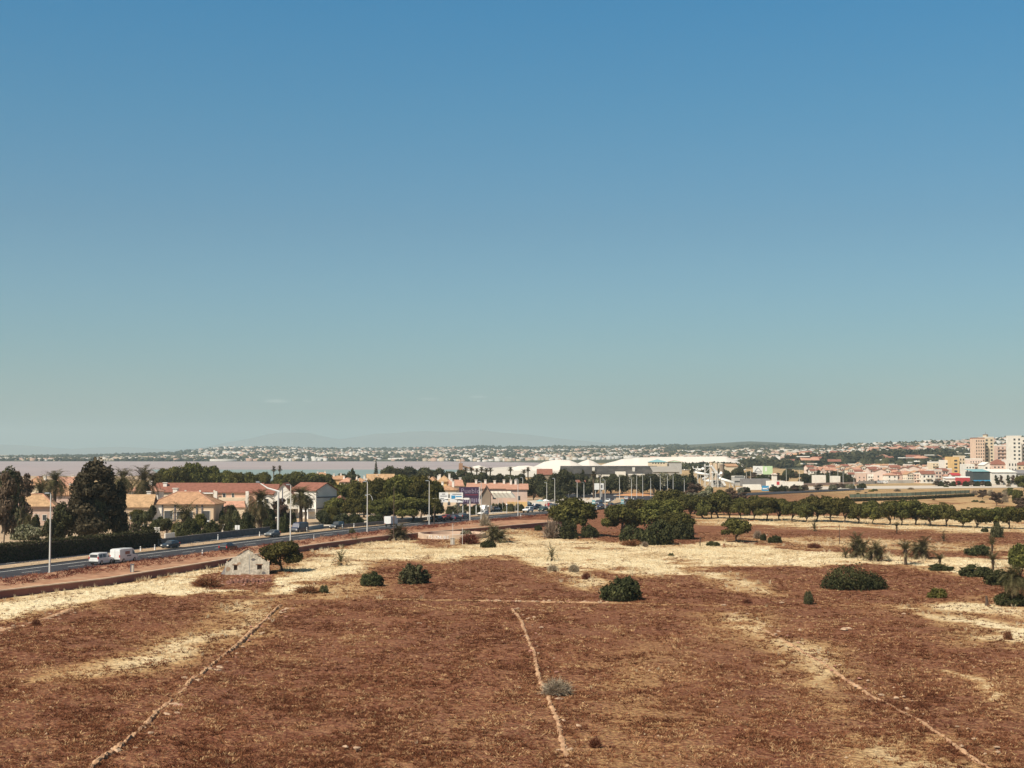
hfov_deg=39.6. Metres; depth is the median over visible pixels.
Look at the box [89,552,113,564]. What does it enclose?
people carrier
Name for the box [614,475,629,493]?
broadleaf tree
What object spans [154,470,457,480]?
brine pond
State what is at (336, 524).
suv
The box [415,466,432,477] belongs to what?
broadleaf tree
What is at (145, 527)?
evergreen bush
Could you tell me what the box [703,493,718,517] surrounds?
carob tree
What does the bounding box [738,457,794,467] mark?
wood
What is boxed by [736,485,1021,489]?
town street
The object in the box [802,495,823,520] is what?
carob tree
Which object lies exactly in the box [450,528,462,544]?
gate frame
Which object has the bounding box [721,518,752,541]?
carob tree
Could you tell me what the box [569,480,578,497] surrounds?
broadleaf tree
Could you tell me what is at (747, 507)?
carob tree
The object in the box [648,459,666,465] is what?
office block
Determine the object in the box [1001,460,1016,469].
apartment block
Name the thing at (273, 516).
olive tree
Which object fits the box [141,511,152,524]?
broadleaf tree
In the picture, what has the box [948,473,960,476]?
red stall
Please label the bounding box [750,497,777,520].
tree
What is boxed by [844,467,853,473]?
town house
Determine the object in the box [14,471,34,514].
reddish tree
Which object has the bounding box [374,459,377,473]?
norfolk pine
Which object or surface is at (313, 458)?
distant white houses
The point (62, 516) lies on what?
broadleaf tree
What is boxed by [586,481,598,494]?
broadleaf tree
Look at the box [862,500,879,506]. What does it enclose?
carob tree
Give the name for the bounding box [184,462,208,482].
pine tree
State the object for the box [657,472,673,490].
olive tree
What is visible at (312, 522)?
garden ground
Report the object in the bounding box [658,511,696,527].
pine tree
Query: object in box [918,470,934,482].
town house
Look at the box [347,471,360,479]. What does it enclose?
broadleaf tree
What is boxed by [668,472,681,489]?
broadleaf tree
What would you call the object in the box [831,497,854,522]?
carob tree
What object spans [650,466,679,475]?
shed wing
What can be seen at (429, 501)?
street lamp
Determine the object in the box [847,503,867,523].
carob tree
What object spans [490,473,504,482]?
broadleaf tree
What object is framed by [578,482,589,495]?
broadleaf tree
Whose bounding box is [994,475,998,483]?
cypress tree
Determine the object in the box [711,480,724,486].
slide pavilion
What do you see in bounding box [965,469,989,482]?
market hall
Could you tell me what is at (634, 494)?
roundabout island
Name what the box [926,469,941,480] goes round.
town house
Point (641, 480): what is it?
broadleaf tree
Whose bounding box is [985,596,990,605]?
tree stump
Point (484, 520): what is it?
bare shrub
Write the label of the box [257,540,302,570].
tree
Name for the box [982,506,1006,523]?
carob tree
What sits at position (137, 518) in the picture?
broadleaf tree
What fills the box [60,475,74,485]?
house
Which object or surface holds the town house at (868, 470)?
on the ground at (608, 737)
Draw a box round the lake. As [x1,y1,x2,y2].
[0,461,539,475]
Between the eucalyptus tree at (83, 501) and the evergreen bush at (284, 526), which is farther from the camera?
the evergreen bush at (284, 526)
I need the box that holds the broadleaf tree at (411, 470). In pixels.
[403,466,419,477]
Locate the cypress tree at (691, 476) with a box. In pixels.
[688,467,694,489]
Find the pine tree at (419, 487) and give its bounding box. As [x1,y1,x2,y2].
[403,473,436,517]
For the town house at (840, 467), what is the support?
on the ground at (608, 737)
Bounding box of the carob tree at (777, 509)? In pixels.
[772,499,786,519]
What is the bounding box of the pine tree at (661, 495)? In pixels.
[652,489,679,500]
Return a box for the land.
[0,441,961,470]
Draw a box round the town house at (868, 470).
[865,466,877,473]
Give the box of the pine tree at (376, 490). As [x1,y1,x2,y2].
[368,477,390,518]
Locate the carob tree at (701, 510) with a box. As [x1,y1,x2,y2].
[696,506,707,518]
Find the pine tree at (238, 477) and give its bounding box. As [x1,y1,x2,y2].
[227,472,245,482]
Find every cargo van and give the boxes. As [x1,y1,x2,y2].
[110,548,137,562]
[291,522,308,531]
[480,505,491,511]
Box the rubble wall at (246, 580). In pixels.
[226,578,270,583]
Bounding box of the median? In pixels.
[0,498,624,569]
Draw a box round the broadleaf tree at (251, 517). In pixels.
[241,511,254,527]
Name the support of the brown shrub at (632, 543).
on the ground at (608, 737)
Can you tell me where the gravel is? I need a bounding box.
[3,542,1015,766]
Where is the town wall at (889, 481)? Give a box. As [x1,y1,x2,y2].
[857,480,913,483]
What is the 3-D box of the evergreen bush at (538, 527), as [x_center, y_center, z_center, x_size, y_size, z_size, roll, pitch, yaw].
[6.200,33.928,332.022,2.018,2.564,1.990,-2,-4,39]
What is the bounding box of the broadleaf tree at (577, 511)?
[546,496,597,525]
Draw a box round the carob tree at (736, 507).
[729,500,750,519]
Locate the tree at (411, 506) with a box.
[394,497,428,521]
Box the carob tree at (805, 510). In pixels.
[795,503,816,521]
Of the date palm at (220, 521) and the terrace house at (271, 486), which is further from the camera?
the terrace house at (271, 486)
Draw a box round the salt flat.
[455,467,558,476]
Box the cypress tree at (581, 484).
[579,470,585,495]
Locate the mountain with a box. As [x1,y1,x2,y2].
[0,430,640,454]
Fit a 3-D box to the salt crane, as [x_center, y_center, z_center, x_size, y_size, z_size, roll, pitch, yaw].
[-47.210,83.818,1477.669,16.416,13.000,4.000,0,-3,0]
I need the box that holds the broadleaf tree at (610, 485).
[604,477,618,494]
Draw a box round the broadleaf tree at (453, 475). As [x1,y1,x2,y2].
[442,470,457,479]
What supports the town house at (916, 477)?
on the ground at (608, 737)
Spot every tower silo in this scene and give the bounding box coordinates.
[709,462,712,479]
[719,464,723,476]
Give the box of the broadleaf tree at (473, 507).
[471,505,480,510]
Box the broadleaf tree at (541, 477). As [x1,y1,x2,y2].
[532,472,547,497]
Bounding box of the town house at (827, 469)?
[821,467,835,472]
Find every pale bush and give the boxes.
[9,524,41,539]
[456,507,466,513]
[737,487,743,492]
[829,484,837,489]
[848,484,855,488]
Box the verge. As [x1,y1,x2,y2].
[0,520,552,589]
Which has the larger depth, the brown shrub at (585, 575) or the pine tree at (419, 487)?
the pine tree at (419, 487)
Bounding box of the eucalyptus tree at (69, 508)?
[64,471,87,535]
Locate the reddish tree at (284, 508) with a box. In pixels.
[271,498,293,522]
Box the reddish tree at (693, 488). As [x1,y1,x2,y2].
[684,483,703,493]
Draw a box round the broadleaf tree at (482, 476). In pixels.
[478,471,491,482]
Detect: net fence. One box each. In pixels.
[849,493,911,497]
[910,490,969,495]
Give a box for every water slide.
[692,466,710,485]
[704,464,725,486]
[711,470,735,487]
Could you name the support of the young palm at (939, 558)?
on the ground at (608, 737)
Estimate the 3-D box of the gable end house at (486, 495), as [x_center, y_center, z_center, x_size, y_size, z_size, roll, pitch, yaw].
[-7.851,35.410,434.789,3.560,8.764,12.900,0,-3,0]
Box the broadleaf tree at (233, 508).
[224,504,235,512]
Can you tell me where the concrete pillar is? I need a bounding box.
[130,564,133,571]
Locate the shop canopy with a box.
[955,476,969,483]
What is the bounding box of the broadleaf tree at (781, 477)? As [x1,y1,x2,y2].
[779,474,784,480]
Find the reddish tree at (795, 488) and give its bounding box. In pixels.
[790,485,798,490]
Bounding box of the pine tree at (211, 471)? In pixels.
[202,465,220,482]
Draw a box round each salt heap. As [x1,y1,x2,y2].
[512,466,542,470]
[534,460,581,469]
[578,459,601,465]
[602,456,745,469]
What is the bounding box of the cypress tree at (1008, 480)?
[1006,475,1010,483]
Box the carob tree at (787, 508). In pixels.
[781,501,798,520]
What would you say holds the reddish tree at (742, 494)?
on the ground at (608, 737)
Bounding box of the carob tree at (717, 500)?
[708,492,731,517]
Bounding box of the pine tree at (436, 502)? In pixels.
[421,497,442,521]
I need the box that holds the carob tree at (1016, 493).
[1012,489,1023,499]
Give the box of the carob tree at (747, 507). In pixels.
[741,495,759,519]
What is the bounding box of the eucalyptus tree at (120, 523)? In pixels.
[108,480,129,532]
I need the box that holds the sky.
[0,0,1023,449]
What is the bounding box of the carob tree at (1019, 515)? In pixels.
[1011,507,1023,522]
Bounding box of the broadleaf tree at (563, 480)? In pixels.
[548,470,573,494]
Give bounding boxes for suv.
[329,521,344,528]
[522,506,533,512]
[595,500,602,504]
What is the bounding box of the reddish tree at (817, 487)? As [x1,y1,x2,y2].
[813,484,822,489]
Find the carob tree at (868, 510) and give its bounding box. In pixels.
[861,503,880,520]
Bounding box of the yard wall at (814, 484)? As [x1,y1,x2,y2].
[804,482,857,485]
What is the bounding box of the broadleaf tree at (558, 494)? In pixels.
[542,489,568,500]
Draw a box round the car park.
[489,499,586,513]
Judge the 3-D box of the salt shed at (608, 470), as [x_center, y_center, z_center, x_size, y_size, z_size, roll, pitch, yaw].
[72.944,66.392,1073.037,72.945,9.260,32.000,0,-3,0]
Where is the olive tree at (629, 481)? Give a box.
[626,476,637,492]
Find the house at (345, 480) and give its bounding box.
[339,476,350,484]
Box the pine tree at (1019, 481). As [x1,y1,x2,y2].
[1014,475,1023,490]
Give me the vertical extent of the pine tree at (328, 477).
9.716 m
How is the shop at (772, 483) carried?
on the ground at (608, 737)
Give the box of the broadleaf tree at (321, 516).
[315,509,327,523]
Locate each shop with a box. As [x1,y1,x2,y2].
[766,481,784,486]
[785,482,803,487]
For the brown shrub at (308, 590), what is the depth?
183.52 m
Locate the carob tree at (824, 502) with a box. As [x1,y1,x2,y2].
[816,496,840,521]
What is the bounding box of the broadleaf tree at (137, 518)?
[132,511,142,525]
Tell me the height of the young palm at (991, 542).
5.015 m
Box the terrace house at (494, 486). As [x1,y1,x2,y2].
[466,480,509,506]
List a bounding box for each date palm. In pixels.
[22,513,37,526]
[32,477,54,498]
[36,469,72,500]
[111,466,135,493]
[127,464,162,493]
[147,471,164,485]
[160,497,205,532]
[216,519,226,531]
[237,504,257,527]
[245,487,275,527]
[280,485,319,521]
[297,494,316,521]
[996,564,1023,606]
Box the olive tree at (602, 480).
[595,477,606,490]
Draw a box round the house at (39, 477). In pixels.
[30,475,52,498]
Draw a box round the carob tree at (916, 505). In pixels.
[903,499,926,524]
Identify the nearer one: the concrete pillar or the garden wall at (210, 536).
the concrete pillar
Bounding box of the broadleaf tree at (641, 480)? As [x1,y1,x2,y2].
[633,474,650,492]
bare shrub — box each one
[478,510,491,525]
[539,517,562,538]
[752,530,761,538]
[1001,490,1008,501]
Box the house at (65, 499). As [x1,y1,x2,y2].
[51,484,71,506]
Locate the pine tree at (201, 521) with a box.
[195,513,206,529]
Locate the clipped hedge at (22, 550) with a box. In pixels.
[0,529,162,562]
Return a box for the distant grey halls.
[129,440,1003,460]
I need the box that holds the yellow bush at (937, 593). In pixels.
[926,587,947,597]
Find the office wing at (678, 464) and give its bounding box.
[667,460,681,473]
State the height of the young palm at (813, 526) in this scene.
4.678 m
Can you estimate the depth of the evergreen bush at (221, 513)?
375.89 m
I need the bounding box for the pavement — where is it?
[289,498,599,529]
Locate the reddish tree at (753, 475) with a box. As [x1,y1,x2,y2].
[750,472,756,477]
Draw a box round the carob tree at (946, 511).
[934,503,955,525]
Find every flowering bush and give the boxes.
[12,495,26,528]
[128,522,141,531]
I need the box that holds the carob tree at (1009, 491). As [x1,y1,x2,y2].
[1002,489,1012,497]
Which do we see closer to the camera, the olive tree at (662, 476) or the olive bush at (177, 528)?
the olive bush at (177, 528)
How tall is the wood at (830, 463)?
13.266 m
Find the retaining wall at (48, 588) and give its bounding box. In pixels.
[0,521,562,598]
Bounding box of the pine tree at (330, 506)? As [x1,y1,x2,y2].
[326,504,337,514]
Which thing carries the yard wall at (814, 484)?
on the ground at (608, 737)
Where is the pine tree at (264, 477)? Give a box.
[256,472,271,483]
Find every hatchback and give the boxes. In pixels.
[161,540,179,547]
[218,543,237,550]
[264,530,280,536]
[430,515,442,520]
[442,514,450,519]
[450,515,461,520]
[458,513,468,518]
[477,510,487,515]
[492,506,499,510]
[538,506,548,510]
[597,504,604,508]
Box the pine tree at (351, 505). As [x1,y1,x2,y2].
[341,497,370,514]
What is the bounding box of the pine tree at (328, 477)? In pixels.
[320,474,335,483]
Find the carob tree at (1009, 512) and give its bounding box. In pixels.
[997,506,1021,528]
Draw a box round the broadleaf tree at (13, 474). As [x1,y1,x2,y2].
[0,465,20,532]
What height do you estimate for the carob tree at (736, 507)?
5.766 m
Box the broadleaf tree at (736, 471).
[730,468,740,475]
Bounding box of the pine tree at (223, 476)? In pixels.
[214,470,234,482]
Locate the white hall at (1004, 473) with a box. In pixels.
[984,469,1015,484]
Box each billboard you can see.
[459,487,479,514]
[594,483,603,496]
[753,466,772,476]
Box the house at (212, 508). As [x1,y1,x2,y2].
[153,488,225,520]
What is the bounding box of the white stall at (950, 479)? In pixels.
[943,477,954,484]
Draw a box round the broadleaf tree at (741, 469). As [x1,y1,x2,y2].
[737,466,743,475]
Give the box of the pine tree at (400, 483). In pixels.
[383,474,414,518]
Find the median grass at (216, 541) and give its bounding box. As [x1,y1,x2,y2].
[0,500,620,567]
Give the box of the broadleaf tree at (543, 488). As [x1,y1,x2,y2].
[535,479,558,496]
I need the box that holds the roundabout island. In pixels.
[617,493,652,495]
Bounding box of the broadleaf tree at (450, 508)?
[445,506,455,511]
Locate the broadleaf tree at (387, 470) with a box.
[380,465,393,473]
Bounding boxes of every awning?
[491,491,498,510]
[494,491,502,508]
[498,491,506,497]
[507,491,514,497]
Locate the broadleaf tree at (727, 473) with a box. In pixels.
[724,470,729,477]
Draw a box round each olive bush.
[171,522,184,536]
[224,507,232,523]
[232,509,240,523]
[318,585,328,592]
[325,514,333,524]
[397,563,432,584]
[507,503,514,511]
[803,591,813,604]
[989,522,1003,537]
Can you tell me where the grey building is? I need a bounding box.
[731,476,744,485]
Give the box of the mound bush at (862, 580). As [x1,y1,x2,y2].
[819,562,888,591]
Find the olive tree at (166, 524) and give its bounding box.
[159,518,172,532]
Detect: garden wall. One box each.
[157,527,269,545]
[164,532,174,537]
[309,524,323,529]
[344,513,458,527]
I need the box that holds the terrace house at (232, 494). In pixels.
[214,483,263,513]
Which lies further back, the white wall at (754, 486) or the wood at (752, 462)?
the wood at (752, 462)
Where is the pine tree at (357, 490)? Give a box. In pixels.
[346,479,371,517]
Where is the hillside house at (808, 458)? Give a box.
[799,457,818,463]
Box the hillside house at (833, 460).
[827,459,840,464]
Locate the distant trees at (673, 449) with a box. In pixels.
[0,435,1023,467]
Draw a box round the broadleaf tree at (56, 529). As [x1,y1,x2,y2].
[40,517,65,537]
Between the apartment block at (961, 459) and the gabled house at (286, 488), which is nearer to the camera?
the gabled house at (286, 488)
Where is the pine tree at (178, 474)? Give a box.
[163,465,188,482]
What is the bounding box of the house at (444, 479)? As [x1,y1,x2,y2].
[438,474,449,485]
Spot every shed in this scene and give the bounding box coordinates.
[560,466,652,476]
[615,472,625,476]
[724,464,737,472]
[812,475,825,482]
[830,476,839,482]
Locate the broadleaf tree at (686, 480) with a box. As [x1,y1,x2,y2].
[677,474,689,490]
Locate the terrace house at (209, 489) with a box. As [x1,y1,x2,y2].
[156,482,218,496]
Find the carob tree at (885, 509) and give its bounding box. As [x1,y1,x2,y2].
[875,501,902,524]
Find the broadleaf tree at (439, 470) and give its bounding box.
[431,467,445,477]
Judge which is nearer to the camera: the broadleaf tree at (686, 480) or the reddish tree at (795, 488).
the broadleaf tree at (686, 480)
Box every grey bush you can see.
[539,676,577,697]
[567,562,579,571]
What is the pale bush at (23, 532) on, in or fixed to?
on the garden ground at (312, 522)
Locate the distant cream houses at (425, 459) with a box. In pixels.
[14,438,1004,460]
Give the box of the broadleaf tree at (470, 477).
[463,472,480,485]
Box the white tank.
[771,473,777,480]
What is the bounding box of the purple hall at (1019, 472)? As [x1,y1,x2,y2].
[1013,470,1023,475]
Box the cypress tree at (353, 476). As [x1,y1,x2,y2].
[349,468,355,482]
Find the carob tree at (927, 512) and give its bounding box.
[916,504,941,525]
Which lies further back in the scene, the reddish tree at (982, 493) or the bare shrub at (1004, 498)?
the reddish tree at (982, 493)
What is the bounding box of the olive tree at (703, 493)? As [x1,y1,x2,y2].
[697,491,712,496]
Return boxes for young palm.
[331,545,350,565]
[543,542,557,560]
[811,520,820,530]
[838,544,852,558]
[892,539,916,564]
[931,553,945,564]
[984,552,999,569]
[986,534,997,560]
[999,590,1015,606]
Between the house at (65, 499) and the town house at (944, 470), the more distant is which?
the town house at (944, 470)
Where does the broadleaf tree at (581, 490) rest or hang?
on the ground at (608, 737)
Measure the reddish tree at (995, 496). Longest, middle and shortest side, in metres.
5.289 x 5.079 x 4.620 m
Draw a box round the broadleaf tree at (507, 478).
[502,474,515,483]
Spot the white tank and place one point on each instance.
(774, 476)
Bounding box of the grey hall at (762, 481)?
[740,478,769,486]
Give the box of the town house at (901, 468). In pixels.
[897,466,908,470]
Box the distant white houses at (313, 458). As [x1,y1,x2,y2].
[0,437,1005,461]
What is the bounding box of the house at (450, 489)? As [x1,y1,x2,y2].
[441,481,459,507]
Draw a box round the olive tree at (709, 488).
[703,486,713,492]
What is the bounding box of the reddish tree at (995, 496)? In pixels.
[989,492,1003,505]
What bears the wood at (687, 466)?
on the ground at (608, 737)
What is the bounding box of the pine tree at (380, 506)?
[365,499,389,515]
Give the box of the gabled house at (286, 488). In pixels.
[273,482,303,517]
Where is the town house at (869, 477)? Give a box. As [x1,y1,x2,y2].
[866,474,872,480]
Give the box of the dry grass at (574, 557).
[0,515,1023,764]
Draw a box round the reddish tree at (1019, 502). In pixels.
[1012,497,1023,508]
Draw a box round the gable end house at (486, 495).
[480,485,491,512]
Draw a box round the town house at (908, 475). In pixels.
[903,472,913,479]
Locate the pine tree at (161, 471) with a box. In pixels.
[156,467,174,482]
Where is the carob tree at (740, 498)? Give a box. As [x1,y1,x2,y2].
[732,497,745,515]
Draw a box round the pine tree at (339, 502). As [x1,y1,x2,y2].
[323,497,344,514]
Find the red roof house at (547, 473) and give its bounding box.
[537,469,552,478]
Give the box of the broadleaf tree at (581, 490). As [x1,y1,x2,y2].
[571,486,586,496]
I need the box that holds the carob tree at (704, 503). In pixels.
[690,498,717,517]
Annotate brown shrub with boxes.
[31,618,40,625]
[188,575,223,588]
[293,585,320,593]
[458,532,480,544]
[581,571,592,578]
[587,736,604,747]
[620,539,640,545]
[739,598,752,603]
[806,542,822,547]
[1002,628,1013,639]
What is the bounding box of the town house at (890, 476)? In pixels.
[883,472,897,479]
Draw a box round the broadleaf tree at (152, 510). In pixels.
[148,504,156,518]
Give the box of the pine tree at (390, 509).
[385,502,401,515]
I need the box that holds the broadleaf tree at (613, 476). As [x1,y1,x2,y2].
[608,473,617,479]
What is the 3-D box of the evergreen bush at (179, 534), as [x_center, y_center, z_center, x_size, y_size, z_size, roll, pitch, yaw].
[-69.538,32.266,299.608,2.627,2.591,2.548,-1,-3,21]
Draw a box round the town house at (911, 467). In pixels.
[906,465,917,469]
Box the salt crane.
[459,458,469,469]
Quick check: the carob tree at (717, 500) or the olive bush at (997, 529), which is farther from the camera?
the carob tree at (717, 500)
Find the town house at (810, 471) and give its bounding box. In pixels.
[808,469,818,474]
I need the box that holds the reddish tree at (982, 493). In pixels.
[977,490,988,498]
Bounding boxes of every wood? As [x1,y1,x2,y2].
[682,461,746,469]
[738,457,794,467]
[773,457,843,467]
[781,452,824,462]
[817,447,956,461]
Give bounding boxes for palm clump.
[381,523,419,539]
[477,523,514,542]
[840,531,871,557]
[860,539,892,560]
[902,535,937,559]
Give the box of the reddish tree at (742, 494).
[731,492,747,498]
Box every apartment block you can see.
[927,462,938,468]
[939,460,947,467]
[945,457,958,472]
[953,456,964,472]
[960,464,974,475]
[965,458,982,468]
[978,462,990,468]
[989,459,1005,468]
[994,445,1005,459]
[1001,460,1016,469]
[1017,462,1023,469]
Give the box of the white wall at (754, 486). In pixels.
[743,484,760,488]
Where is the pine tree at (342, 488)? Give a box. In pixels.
[334,482,353,498]
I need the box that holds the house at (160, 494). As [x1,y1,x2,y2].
[127,481,165,499]
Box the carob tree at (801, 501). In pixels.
[795,498,805,504]
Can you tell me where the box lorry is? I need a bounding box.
[384,516,397,526]
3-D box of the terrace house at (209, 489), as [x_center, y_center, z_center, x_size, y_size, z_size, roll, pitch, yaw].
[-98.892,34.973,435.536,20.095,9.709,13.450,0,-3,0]
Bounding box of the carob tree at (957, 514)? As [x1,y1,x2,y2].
[949,508,967,525]
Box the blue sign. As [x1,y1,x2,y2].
[762,486,768,490]
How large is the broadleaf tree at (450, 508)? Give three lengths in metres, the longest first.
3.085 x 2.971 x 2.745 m
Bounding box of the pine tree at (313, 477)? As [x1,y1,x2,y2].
[305,472,325,482]
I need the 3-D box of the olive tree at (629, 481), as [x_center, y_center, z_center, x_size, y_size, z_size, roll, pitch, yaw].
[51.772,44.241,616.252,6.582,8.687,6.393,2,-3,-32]
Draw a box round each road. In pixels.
[0,498,615,565]
[0,498,651,578]
[567,493,653,497]
[738,488,863,494]
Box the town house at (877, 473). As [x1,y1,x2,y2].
[872,468,886,480]
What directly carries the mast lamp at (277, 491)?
on the ground at (608, 737)
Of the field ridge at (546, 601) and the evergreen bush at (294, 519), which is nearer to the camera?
the field ridge at (546, 601)
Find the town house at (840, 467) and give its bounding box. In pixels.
[835,465,845,469]
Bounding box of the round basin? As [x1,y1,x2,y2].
[418,531,485,538]
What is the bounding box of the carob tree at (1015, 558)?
[1007,543,1023,574]
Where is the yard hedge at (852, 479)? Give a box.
[798,478,855,482]
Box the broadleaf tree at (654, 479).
[646,473,662,492]
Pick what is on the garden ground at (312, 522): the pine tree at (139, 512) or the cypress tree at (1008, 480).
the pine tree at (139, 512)
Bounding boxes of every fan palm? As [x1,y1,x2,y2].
[590,470,597,497]
[596,474,602,497]
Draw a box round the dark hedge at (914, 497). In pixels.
[850,493,973,501]
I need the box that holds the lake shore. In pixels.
[22,476,148,479]
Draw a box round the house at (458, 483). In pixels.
[447,477,463,504]
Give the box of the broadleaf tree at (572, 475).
[558,468,574,495]
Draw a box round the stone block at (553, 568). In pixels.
[546,565,557,570]
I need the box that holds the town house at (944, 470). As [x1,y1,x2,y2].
[935,468,948,474]
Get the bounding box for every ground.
[0,455,1023,767]
[0,498,589,542]
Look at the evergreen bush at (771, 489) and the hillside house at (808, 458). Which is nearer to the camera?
the evergreen bush at (771, 489)
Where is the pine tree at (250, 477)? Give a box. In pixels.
[244,472,258,482]
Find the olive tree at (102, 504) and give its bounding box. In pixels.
[94,498,109,533]
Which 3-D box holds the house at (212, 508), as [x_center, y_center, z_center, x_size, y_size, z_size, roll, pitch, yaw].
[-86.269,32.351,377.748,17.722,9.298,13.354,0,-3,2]
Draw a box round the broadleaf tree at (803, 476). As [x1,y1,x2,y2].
[801,473,809,480]
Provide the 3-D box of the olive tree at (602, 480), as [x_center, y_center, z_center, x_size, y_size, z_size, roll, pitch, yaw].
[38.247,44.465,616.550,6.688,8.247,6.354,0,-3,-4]
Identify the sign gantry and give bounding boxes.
[427,492,470,520]
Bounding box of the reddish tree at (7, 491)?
[0,471,17,545]
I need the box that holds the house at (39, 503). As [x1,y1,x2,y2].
[25,493,58,524]
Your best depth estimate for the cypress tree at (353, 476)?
627.86 m
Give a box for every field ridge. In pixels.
[0,608,73,630]
[90,604,281,767]
[479,600,606,602]
[511,608,569,767]
[727,613,989,767]
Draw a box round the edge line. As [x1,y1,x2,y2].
[3,498,633,571]
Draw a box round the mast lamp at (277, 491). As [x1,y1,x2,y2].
[256,481,282,529]
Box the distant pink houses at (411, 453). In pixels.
[3,437,1005,460]
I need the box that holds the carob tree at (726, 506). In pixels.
[718,499,737,517]
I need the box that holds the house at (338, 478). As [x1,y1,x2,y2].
[332,473,342,483]
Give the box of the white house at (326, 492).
[291,482,338,518]
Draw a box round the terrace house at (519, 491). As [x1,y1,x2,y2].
[506,480,528,506]
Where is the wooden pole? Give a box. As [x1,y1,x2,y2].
[393,487,394,537]
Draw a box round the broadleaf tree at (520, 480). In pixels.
[515,473,525,483]
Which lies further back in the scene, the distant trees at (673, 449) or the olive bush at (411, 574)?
the distant trees at (673, 449)
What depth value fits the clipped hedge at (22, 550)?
250.27 m
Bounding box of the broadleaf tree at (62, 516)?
[52,501,76,536]
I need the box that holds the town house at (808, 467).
[804,465,813,473]
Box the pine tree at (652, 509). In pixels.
[636,498,685,525]
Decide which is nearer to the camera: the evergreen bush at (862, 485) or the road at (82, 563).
the road at (82, 563)
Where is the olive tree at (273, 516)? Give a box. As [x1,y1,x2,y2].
[263,509,276,522]
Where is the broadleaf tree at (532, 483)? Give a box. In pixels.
[522,477,541,499]
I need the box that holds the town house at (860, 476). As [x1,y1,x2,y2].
[855,472,865,481]
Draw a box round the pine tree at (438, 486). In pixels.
[431,479,444,502]
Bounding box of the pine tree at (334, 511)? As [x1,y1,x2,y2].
[330,507,339,520]
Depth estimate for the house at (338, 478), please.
659.49 m
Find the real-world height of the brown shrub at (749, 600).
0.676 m
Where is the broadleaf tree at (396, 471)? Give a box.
[391,467,407,476]
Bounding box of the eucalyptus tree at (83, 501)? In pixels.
[70,457,122,535]
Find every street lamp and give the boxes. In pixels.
[45,492,50,572]
[286,484,290,539]
[363,481,367,530]
[426,480,429,524]
[478,481,481,518]
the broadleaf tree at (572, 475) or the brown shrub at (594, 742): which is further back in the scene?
the broadleaf tree at (572, 475)
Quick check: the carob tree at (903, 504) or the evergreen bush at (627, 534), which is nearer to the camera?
the evergreen bush at (627, 534)
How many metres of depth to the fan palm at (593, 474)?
562.08 m
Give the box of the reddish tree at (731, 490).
[726,488,738,498]
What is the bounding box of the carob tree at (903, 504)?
[890,499,913,524]
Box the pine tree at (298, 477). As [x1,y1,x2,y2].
[289,471,307,485]
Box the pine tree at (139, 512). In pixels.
[129,509,143,520]
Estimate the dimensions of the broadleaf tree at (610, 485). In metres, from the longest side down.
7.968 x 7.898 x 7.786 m
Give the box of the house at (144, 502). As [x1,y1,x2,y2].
[124,491,156,521]
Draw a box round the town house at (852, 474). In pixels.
[846,472,854,477]
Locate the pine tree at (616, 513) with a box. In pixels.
[601,504,642,529]
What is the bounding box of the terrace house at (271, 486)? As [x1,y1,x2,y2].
[255,484,279,509]
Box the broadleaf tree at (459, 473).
[456,469,468,480]
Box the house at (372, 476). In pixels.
[366,474,394,480]
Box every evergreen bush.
[31,514,39,526]
[140,523,152,530]
[149,516,166,528]
[176,532,186,536]
[182,515,200,534]
[198,529,207,533]
[203,519,220,532]
[218,507,224,517]
[218,513,229,523]
[223,520,236,531]
[237,516,251,528]
[262,518,276,529]
[279,512,289,532]
[289,508,296,524]
[349,512,364,523]
[360,571,383,586]
[368,512,383,521]
[480,540,496,547]
[518,503,524,510]
[534,524,542,530]
[556,520,578,538]
[580,524,599,537]
[598,575,642,601]
[618,523,640,541]
[633,518,674,545]
[670,518,694,539]
[706,541,719,546]
[760,533,766,540]
[767,535,782,542]
[769,486,778,491]
[856,483,867,487]
[928,563,953,570]
[957,564,993,576]
[963,544,990,555]
[980,527,988,531]
[983,569,1023,585]
[993,592,1023,606]
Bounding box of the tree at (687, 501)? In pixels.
[675,494,702,516]
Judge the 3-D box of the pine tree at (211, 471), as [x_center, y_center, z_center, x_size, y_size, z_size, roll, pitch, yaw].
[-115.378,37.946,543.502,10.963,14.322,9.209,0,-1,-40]
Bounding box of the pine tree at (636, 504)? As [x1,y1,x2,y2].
[625,499,646,510]
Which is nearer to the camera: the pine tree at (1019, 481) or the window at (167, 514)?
the window at (167, 514)
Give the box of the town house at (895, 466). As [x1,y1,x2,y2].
[888,464,899,468]
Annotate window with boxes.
[164,510,172,518]
[203,511,209,520]
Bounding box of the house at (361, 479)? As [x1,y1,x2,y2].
[356,475,364,481]
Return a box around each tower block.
[970,438,984,461]
[977,432,993,461]
[1006,436,1021,462]
[1021,437,1023,461]
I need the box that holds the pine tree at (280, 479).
[270,473,292,485]
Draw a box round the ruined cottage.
[225,548,269,574]
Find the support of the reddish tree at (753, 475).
on the ground at (608, 737)
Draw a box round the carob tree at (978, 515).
[959,507,991,527]
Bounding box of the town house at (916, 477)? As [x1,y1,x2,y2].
[913,473,919,482]
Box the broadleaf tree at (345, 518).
[333,513,351,523]

